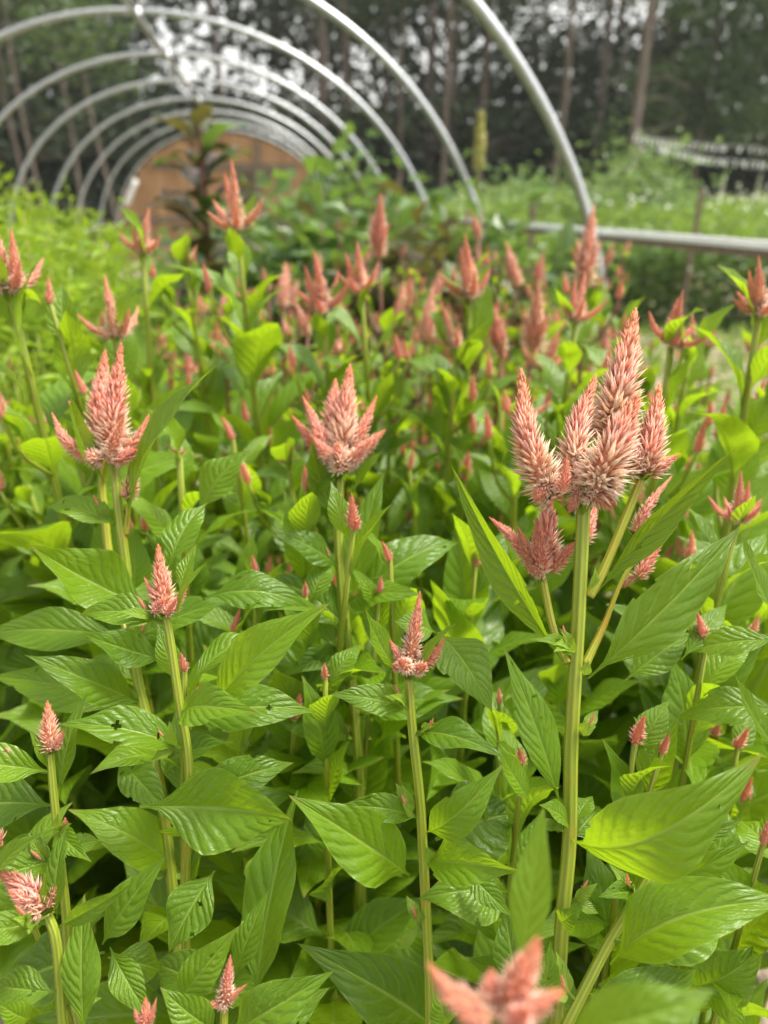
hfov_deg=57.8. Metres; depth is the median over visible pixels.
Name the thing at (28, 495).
celosia plant
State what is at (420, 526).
celosia plant
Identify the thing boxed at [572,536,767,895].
celosia plant
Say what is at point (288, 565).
celosia plant
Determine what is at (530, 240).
field stake
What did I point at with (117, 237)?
feathery plant
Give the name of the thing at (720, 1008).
celosia plant
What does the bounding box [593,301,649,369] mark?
celosia plant
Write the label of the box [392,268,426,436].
celosia plant
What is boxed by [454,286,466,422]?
celosia plant
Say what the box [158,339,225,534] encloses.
celosia plant
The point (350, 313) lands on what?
celosia plant
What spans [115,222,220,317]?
leafy bush
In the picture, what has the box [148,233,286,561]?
celosia plant
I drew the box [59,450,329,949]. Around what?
celosia plant
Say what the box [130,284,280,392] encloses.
leafy bush
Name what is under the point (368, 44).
tunnel hoop
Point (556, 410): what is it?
celosia plant
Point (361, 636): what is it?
celosia plant
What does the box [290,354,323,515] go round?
celosia plant
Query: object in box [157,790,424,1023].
celosia plant
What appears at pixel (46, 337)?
feathery plant
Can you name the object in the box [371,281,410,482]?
celosia plant
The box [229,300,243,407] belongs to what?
celosia plant
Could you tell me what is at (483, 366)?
celosia plant
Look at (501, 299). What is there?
celosia plant
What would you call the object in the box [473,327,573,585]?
celosia plant
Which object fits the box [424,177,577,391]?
leafy bush
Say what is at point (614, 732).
celosia plant
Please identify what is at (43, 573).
celosia plant
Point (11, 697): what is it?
celosia plant
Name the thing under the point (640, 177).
pale bush
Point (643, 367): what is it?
celosia plant
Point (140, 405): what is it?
celosia plant
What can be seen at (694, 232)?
field stake
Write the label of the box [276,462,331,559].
celosia plant
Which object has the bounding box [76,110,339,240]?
tunnel hoop
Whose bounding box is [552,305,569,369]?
celosia plant
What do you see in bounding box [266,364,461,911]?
celosia plant
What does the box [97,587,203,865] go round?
celosia plant
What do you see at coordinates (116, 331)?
celosia plant
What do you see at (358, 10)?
pine tree
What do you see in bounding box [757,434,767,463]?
celosia plant
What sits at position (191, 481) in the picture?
celosia plant
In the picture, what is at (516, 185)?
pale bush
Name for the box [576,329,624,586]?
celosia plant
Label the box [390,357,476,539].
celosia plant
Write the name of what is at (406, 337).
celosia plant
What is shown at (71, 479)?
celosia plant
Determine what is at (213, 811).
celosia plant
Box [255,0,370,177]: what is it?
pine tree
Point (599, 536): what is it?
celosia plant
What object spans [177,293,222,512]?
celosia plant
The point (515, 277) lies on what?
celosia plant
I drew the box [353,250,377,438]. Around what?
celosia plant
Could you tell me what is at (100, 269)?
feathery plant
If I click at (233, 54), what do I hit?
sky
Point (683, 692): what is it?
celosia plant
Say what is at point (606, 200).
pale bush
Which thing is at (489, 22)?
tunnel hoop
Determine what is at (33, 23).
tunnel hoop
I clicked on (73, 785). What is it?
celosia plant
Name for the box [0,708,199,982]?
celosia plant
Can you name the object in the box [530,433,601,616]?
celosia plant
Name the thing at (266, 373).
celosia plant
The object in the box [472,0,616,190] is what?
pine tree
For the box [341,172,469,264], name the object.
leafy bush
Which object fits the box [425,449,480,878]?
celosia plant
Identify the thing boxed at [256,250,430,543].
celosia plant
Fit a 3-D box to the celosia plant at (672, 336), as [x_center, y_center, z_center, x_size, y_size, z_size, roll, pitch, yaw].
[0.341,0.361,1.035,0.359,1.328,0.277,18,30,34]
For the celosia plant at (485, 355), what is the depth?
2.28 m
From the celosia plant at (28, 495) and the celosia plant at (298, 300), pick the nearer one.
the celosia plant at (28, 495)
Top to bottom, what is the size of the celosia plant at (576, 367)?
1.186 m
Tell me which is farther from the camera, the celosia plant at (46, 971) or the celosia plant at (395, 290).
the celosia plant at (395, 290)
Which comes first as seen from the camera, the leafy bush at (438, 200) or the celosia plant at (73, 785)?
the celosia plant at (73, 785)
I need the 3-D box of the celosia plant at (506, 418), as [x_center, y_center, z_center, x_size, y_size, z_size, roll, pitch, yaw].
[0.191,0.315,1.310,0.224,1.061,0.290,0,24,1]
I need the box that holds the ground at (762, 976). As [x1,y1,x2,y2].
[0,236,767,1023]
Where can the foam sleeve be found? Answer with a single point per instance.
(131, 191)
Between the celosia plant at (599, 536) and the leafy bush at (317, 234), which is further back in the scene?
the leafy bush at (317, 234)
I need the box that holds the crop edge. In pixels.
[480,237,767,330]
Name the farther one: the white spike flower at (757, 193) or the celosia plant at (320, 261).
the white spike flower at (757, 193)
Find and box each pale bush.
[444,156,650,290]
[445,151,598,275]
[492,161,679,279]
[555,119,754,289]
[641,163,732,280]
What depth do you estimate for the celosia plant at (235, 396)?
1.96 m
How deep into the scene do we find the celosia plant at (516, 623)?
0.89 m
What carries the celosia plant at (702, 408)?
on the ground at (762, 976)
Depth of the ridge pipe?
5.29 m
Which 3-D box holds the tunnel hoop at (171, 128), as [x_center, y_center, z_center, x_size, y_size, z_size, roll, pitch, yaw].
[-2.770,-5.382,11.928,4.240,2.330,0.070,-4,25,-8]
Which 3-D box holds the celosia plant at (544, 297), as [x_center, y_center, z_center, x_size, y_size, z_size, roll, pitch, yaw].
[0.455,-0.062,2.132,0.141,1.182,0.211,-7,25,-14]
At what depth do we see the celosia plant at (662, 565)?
0.82 m
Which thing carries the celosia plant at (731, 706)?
on the ground at (762, 976)
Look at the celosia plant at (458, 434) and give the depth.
1.28 m
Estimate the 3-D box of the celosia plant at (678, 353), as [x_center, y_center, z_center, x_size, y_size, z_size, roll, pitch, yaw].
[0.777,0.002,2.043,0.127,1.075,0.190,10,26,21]
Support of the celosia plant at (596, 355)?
on the ground at (762, 976)
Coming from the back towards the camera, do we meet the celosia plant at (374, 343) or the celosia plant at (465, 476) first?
the celosia plant at (374, 343)
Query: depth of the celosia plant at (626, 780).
0.51 m
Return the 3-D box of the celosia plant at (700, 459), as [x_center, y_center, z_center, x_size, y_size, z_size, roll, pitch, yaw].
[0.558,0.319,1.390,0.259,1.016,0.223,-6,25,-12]
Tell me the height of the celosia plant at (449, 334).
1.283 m
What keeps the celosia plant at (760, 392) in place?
on the ground at (762, 976)
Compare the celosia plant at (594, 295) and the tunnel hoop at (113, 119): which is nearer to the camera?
the celosia plant at (594, 295)
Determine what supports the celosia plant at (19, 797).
on the ground at (762, 976)
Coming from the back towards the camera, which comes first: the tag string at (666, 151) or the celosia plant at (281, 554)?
the tag string at (666, 151)
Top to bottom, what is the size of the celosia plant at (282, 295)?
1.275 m
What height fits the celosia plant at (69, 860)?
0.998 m
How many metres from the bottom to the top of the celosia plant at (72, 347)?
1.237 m
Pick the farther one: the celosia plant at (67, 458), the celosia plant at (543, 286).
the celosia plant at (543, 286)
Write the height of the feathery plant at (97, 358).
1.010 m
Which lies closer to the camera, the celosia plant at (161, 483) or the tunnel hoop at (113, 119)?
the celosia plant at (161, 483)
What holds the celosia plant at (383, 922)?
on the ground at (762, 976)
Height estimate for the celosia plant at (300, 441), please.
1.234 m
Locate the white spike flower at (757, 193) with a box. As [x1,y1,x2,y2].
[747,177,760,238]
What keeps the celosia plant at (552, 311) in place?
on the ground at (762, 976)
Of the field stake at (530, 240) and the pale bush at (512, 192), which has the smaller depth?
the field stake at (530, 240)
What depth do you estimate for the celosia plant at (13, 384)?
1.38 m
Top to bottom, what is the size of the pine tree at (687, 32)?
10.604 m
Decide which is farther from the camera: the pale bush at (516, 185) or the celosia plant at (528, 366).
the pale bush at (516, 185)
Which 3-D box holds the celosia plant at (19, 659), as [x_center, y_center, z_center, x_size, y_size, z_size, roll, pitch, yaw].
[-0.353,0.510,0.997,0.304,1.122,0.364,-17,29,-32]
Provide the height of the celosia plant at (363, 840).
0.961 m
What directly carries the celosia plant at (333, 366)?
on the ground at (762, 976)
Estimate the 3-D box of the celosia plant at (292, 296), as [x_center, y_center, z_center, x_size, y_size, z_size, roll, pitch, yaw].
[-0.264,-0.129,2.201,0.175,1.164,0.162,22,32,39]
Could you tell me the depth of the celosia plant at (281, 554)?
1.30 m
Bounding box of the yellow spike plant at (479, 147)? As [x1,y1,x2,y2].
[473,110,486,230]
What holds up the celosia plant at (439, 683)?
on the ground at (762, 976)
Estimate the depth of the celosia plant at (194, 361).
2.64 m
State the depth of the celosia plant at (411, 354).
1.41 m
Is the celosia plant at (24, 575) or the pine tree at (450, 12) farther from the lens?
the pine tree at (450, 12)
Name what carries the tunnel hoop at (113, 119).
on the ground at (762, 976)
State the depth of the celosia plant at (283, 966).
0.64 m
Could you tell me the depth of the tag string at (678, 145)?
10.00 m
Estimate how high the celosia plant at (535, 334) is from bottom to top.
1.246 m
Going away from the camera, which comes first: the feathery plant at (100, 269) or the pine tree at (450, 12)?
the feathery plant at (100, 269)
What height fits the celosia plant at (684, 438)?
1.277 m
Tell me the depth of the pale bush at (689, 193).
9.47 m
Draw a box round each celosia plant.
[0,228,201,808]
[0,275,204,660]
[0,342,294,951]
[0,392,46,579]
[0,503,27,643]
[0,507,87,655]
[0,508,164,957]
[0,522,228,977]
[0,575,45,726]
[0,644,76,871]
[0,654,126,1018]
[0,693,100,1023]
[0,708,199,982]
[0,802,159,1023]
[0,823,165,1023]
[2,356,50,485]
[2,411,229,757]
[12,457,43,619]
[13,404,66,580]
[25,276,205,553]
[25,623,254,1023]
[33,408,127,553]
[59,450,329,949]
[87,206,261,643]
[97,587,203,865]
[115,408,254,925]
[130,381,172,505]
[133,997,156,1023]
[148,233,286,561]
[149,449,219,534]
[151,325,195,492]
[152,270,198,396]
[154,339,177,489]
[155,597,315,960]
[156,623,435,1023]
[157,386,237,562]
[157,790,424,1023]
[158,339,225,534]
[166,530,282,954]
[169,159,348,614]
[171,550,266,826]
[173,351,243,544]
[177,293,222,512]
[180,316,205,377]
[186,267,326,566]
[190,465,423,1004]
[191,285,237,453]
[195,294,242,547]
[197,482,403,1023]
[198,523,280,620]
[199,330,243,552]
[204,412,273,589]
[207,644,420,1023]
[217,336,244,536]
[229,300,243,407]
[231,463,283,566]
[231,566,471,1023]
[232,437,345,654]
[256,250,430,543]
[259,319,304,466]
[261,267,297,465]
[264,552,366,648]
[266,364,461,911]
[268,279,317,478]
[268,325,311,483]
[268,552,463,902]
[270,261,309,453]
[271,239,441,553]
[273,299,357,541]
[275,264,304,450]
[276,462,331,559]
[281,264,313,451]
[289,591,559,1023]
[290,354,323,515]
[290,570,450,990]
[292,334,369,539]
[300,251,325,410]
[304,285,323,452]
[309,292,374,422]
[314,343,383,506]
[337,311,369,400]
[342,286,361,389]
[345,375,420,540]
[345,537,455,795]
[350,514,585,998]
[353,193,424,487]
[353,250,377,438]
[358,528,457,923]
[360,311,403,486]
[369,335,416,481]
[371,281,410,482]
[374,334,415,476]
[386,301,507,609]
[389,270,409,436]
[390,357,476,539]
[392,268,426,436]
[393,269,436,463]
[395,448,444,644]
[396,285,438,474]
[397,234,534,536]
[397,244,410,447]
[402,581,493,756]
[406,268,443,481]
[407,330,445,483]
[414,672,583,1023]
[420,307,459,450]
[420,423,460,572]
[423,586,553,887]
[423,722,584,1023]
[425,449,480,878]
[426,806,715,1023]
[428,300,501,486]
[429,283,458,483]
[429,378,597,675]
[435,212,508,482]
[436,331,507,441]
[445,271,643,612]
[452,308,761,1023]
[452,326,524,483]
[452,340,513,483]
[452,375,609,759]
[453,240,483,427]
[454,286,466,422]
[461,701,670,1023]
[467,610,693,898]
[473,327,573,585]
[476,248,512,396]
[476,325,516,422]
[478,365,514,515]
[482,306,513,450]
[483,715,723,1007]
[485,241,526,405]
[486,283,518,411]
[491,537,630,835]
[492,278,551,420]
[493,646,717,988]
[495,412,536,523]
[507,307,538,397]
[511,252,546,388]
[514,317,529,392]
[520,265,550,369]
[522,300,567,507]
[526,262,615,576]
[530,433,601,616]
[533,292,563,380]
[537,304,591,506]
[545,471,767,985]
[547,298,569,341]
[550,290,741,747]
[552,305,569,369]
[553,297,663,601]
[556,806,767,1023]
[560,273,598,367]
[561,533,688,627]
[562,410,623,593]
[567,613,767,989]
[568,205,624,516]
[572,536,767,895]
[574,344,604,419]
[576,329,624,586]
[588,777,760,956]
[590,242,615,424]
[591,304,767,597]
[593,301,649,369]
[593,384,721,542]
[595,239,631,388]
[596,255,767,877]
[600,339,645,596]
[606,493,700,746]
[624,337,661,493]
[624,535,767,945]
[637,842,746,1023]
[638,721,767,1023]
[643,327,687,486]
[644,388,701,486]
[671,330,734,549]
[685,436,713,545]
[686,363,718,460]
[687,813,767,1023]
[702,328,767,542]
[713,377,767,516]
[754,878,767,1020]
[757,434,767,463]
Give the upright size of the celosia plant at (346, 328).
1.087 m
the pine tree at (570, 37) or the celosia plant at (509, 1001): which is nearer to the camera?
the celosia plant at (509, 1001)
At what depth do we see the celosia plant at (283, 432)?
1.21 m
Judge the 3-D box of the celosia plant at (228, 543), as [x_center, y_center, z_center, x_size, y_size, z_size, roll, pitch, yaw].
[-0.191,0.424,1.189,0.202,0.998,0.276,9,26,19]
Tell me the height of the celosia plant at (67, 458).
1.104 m
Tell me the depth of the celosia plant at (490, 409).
2.16 m
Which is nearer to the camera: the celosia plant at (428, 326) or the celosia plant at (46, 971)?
the celosia plant at (46, 971)
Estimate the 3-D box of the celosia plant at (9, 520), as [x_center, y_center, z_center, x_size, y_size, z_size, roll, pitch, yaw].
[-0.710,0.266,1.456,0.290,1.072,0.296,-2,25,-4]
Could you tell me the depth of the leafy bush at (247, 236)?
6.39 m
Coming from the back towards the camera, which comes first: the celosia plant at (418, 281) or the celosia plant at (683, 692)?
the celosia plant at (418, 281)
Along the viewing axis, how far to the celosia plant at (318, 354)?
2.27 m
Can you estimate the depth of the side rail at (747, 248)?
2.21 m
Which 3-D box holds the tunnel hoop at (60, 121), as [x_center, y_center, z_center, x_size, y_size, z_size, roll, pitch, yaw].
[-2.083,-3.510,7.811,4.240,2.330,0.070,-4,25,-8]
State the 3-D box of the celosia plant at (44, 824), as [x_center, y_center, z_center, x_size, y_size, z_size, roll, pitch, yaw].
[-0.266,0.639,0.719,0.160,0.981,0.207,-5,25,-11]
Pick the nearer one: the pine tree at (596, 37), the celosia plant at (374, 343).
the celosia plant at (374, 343)
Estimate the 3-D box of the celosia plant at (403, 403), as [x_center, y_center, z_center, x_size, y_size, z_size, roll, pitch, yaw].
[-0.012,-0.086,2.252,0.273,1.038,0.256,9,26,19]
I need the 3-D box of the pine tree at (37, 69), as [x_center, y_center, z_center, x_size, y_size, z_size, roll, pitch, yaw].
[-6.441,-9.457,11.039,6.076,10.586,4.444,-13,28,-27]
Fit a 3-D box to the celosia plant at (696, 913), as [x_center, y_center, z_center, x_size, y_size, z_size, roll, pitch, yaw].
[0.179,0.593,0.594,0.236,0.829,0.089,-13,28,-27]
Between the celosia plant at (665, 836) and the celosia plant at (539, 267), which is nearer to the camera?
the celosia plant at (665, 836)
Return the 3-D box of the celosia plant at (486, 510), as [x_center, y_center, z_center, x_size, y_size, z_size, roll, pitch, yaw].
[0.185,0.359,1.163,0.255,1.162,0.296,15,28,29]
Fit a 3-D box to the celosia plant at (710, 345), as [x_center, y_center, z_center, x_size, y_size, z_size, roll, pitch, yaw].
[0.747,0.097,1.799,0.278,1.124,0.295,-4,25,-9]
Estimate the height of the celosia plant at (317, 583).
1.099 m
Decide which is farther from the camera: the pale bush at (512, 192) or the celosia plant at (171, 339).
the pale bush at (512, 192)
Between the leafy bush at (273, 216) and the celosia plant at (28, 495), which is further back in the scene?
the leafy bush at (273, 216)
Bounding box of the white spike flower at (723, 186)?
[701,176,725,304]
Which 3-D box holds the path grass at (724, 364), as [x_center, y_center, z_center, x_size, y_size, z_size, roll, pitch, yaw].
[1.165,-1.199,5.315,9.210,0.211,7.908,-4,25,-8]
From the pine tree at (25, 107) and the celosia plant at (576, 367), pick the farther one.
the pine tree at (25, 107)
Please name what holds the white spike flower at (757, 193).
on the ground at (762, 976)
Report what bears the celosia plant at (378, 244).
on the ground at (762, 976)
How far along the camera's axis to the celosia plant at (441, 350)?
1.99 m
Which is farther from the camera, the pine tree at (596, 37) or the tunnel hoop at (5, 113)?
the pine tree at (596, 37)
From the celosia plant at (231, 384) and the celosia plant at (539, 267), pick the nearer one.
the celosia plant at (539, 267)
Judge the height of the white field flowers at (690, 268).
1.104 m
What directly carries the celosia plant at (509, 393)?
on the ground at (762, 976)
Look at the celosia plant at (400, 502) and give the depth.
1.16 m
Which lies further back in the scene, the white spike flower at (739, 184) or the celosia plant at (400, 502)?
the white spike flower at (739, 184)
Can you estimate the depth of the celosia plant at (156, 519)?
0.74 m
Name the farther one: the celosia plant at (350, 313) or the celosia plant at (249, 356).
the celosia plant at (350, 313)
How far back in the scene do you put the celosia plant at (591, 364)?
1.86 m
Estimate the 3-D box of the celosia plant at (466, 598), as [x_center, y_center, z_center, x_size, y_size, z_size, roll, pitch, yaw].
[0.087,0.531,0.900,0.346,1.178,0.355,-3,25,-8]
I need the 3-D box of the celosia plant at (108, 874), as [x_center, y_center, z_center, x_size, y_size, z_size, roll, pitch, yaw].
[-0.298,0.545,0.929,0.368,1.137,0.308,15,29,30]
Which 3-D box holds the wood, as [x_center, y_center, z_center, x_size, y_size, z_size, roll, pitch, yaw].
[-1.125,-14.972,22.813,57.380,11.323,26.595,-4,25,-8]
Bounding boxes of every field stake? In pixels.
[522,203,536,306]
[680,188,704,316]
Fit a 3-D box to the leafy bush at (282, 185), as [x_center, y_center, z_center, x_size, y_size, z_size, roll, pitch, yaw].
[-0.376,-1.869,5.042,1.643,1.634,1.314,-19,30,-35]
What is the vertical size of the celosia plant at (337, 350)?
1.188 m
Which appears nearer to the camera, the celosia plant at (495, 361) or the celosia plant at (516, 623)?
the celosia plant at (516, 623)
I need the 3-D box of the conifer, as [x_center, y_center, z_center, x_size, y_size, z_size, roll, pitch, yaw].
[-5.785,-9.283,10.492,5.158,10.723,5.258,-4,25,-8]
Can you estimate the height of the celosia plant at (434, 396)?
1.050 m
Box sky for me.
[1,0,765,151]
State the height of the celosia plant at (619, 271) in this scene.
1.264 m
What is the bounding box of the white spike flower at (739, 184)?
[731,180,740,231]
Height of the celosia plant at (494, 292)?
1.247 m
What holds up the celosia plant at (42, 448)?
on the ground at (762, 976)
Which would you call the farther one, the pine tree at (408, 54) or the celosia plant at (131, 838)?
the pine tree at (408, 54)
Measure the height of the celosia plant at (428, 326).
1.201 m
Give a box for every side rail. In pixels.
[18,224,115,244]
[422,215,767,259]
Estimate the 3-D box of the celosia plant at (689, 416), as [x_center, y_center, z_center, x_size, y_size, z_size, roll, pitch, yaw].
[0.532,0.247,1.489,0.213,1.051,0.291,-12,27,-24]
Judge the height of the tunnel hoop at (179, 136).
2.330 m
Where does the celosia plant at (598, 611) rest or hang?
on the ground at (762, 976)
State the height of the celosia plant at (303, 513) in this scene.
1.206 m
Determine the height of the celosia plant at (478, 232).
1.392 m
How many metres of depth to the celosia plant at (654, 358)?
2.04 m
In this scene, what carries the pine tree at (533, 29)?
on the ground at (762, 976)
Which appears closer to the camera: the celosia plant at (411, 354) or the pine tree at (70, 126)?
the celosia plant at (411, 354)
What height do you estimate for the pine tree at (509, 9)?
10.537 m
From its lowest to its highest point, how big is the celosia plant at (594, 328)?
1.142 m
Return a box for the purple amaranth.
[140,104,262,454]
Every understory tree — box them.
[568,0,767,190]
[647,0,767,197]
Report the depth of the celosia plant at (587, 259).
1.19 m
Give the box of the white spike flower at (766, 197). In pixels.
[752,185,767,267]
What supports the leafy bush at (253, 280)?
on the ground at (762, 976)
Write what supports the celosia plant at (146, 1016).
on the ground at (762, 976)
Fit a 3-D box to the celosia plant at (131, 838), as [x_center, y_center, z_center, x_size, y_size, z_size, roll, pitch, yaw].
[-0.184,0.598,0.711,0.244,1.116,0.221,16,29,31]
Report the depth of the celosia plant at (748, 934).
0.50 m
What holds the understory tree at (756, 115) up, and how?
on the ground at (762, 976)
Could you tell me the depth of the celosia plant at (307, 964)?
0.65 m
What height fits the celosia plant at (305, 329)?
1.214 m
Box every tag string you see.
[633,134,763,153]
[657,145,765,168]
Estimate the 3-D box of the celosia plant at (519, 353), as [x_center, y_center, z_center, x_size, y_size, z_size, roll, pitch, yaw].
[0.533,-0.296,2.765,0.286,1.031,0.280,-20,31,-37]
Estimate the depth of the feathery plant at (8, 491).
1.37 m
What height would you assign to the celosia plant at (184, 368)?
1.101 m
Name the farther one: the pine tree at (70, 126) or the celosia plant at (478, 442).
the pine tree at (70, 126)
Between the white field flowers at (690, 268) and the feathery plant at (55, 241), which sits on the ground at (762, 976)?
the feathery plant at (55, 241)
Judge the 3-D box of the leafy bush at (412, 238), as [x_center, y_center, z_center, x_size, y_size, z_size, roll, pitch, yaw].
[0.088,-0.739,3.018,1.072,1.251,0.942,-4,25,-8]
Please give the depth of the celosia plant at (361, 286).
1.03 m
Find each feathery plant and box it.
[0,162,139,299]
[0,174,102,349]
[0,175,186,397]
[0,189,171,458]
[0,314,175,581]
[11,260,169,482]
[17,182,148,318]
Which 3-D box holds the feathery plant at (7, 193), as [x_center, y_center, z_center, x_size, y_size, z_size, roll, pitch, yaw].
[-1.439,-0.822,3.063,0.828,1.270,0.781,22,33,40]
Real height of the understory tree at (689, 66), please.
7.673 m
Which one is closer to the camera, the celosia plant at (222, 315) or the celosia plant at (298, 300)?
the celosia plant at (222, 315)
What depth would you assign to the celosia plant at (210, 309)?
2.30 m
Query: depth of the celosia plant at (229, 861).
0.63 m
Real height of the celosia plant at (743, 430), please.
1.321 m
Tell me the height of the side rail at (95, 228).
0.044 m
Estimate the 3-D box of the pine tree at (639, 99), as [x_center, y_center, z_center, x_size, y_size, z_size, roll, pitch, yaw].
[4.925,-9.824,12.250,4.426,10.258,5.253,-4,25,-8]
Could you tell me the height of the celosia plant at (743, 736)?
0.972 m
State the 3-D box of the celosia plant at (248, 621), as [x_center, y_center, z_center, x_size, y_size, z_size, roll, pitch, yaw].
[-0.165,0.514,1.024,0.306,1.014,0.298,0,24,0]
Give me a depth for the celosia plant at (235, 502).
0.89 m
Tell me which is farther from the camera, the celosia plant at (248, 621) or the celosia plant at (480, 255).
the celosia plant at (480, 255)
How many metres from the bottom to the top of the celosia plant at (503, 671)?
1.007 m
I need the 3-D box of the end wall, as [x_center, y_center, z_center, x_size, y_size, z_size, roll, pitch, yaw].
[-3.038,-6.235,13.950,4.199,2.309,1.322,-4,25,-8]
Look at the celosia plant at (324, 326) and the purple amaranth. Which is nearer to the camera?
the celosia plant at (324, 326)
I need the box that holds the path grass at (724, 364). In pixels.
[120,297,767,485]
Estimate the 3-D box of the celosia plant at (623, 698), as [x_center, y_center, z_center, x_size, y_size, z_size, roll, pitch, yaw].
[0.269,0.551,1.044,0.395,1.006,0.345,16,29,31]
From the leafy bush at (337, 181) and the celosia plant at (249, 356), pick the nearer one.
the celosia plant at (249, 356)
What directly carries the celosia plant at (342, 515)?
on the ground at (762, 976)
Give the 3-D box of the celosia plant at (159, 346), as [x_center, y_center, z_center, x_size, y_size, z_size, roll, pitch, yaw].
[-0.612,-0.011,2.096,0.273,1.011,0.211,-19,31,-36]
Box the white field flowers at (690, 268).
[448,183,767,307]
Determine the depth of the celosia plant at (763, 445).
1.32 m
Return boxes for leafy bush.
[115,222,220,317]
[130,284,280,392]
[148,219,291,318]
[159,226,287,284]
[160,168,316,404]
[223,122,452,247]
[226,190,298,254]
[251,155,497,422]
[256,128,450,254]
[277,180,518,464]
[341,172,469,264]
[346,149,539,290]
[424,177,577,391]
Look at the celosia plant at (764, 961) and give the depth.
0.93 m
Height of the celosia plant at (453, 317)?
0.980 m
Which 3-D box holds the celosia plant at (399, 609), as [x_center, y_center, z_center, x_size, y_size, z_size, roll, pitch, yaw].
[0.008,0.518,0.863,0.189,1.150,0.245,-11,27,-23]
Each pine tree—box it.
[0,0,178,230]
[0,0,181,242]
[1,0,177,211]
[6,6,121,243]
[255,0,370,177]
[268,0,399,188]
[297,0,474,188]
[337,0,506,200]
[344,0,526,187]
[420,0,568,199]
[457,0,627,165]
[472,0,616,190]
[555,0,709,186]
[580,0,721,193]
[622,0,760,196]
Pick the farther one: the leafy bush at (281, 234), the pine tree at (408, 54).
the pine tree at (408, 54)
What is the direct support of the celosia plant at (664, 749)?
on the ground at (762, 976)
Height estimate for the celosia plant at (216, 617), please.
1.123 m
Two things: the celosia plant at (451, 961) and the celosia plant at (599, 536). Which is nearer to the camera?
the celosia plant at (451, 961)
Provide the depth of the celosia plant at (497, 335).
1.23 m
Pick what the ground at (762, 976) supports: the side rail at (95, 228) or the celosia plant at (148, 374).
the celosia plant at (148, 374)
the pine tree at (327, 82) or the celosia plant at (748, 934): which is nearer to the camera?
the celosia plant at (748, 934)
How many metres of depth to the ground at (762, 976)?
5.46 m
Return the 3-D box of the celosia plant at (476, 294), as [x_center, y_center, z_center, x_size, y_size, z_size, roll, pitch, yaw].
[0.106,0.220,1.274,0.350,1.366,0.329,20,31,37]
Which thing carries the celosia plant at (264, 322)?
on the ground at (762, 976)
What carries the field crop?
on the ground at (762, 976)
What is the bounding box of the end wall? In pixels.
[118,133,323,259]
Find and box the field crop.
[397,189,767,327]
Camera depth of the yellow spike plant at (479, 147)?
3.83 m
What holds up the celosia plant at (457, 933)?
on the ground at (762, 976)
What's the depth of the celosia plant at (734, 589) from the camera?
0.64 m
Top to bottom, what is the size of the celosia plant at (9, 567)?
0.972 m
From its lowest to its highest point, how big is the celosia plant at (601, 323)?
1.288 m
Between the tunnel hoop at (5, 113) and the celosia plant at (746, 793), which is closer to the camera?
the celosia plant at (746, 793)
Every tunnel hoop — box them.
[0,7,430,212]
[0,50,379,174]
[9,78,359,229]
[49,96,346,231]
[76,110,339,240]
[100,120,330,255]
[117,129,325,257]
[302,0,485,241]
[463,0,609,435]
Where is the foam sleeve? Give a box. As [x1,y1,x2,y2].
[123,179,138,206]
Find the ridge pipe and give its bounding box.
[122,0,215,123]
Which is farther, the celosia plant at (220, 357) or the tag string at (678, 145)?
the tag string at (678, 145)
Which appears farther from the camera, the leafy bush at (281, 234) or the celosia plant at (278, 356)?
the leafy bush at (281, 234)
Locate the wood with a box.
[0,0,767,241]
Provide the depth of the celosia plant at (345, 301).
1.95 m
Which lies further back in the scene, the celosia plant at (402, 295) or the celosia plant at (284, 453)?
the celosia plant at (402, 295)
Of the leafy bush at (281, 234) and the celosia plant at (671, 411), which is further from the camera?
the leafy bush at (281, 234)
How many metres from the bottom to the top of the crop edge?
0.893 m
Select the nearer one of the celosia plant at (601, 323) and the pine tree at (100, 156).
the celosia plant at (601, 323)
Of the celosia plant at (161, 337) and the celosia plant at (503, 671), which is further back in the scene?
the celosia plant at (161, 337)
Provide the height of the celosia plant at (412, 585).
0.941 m
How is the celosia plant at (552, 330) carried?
on the ground at (762, 976)
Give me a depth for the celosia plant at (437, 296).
1.73 m
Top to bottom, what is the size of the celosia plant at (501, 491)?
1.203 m

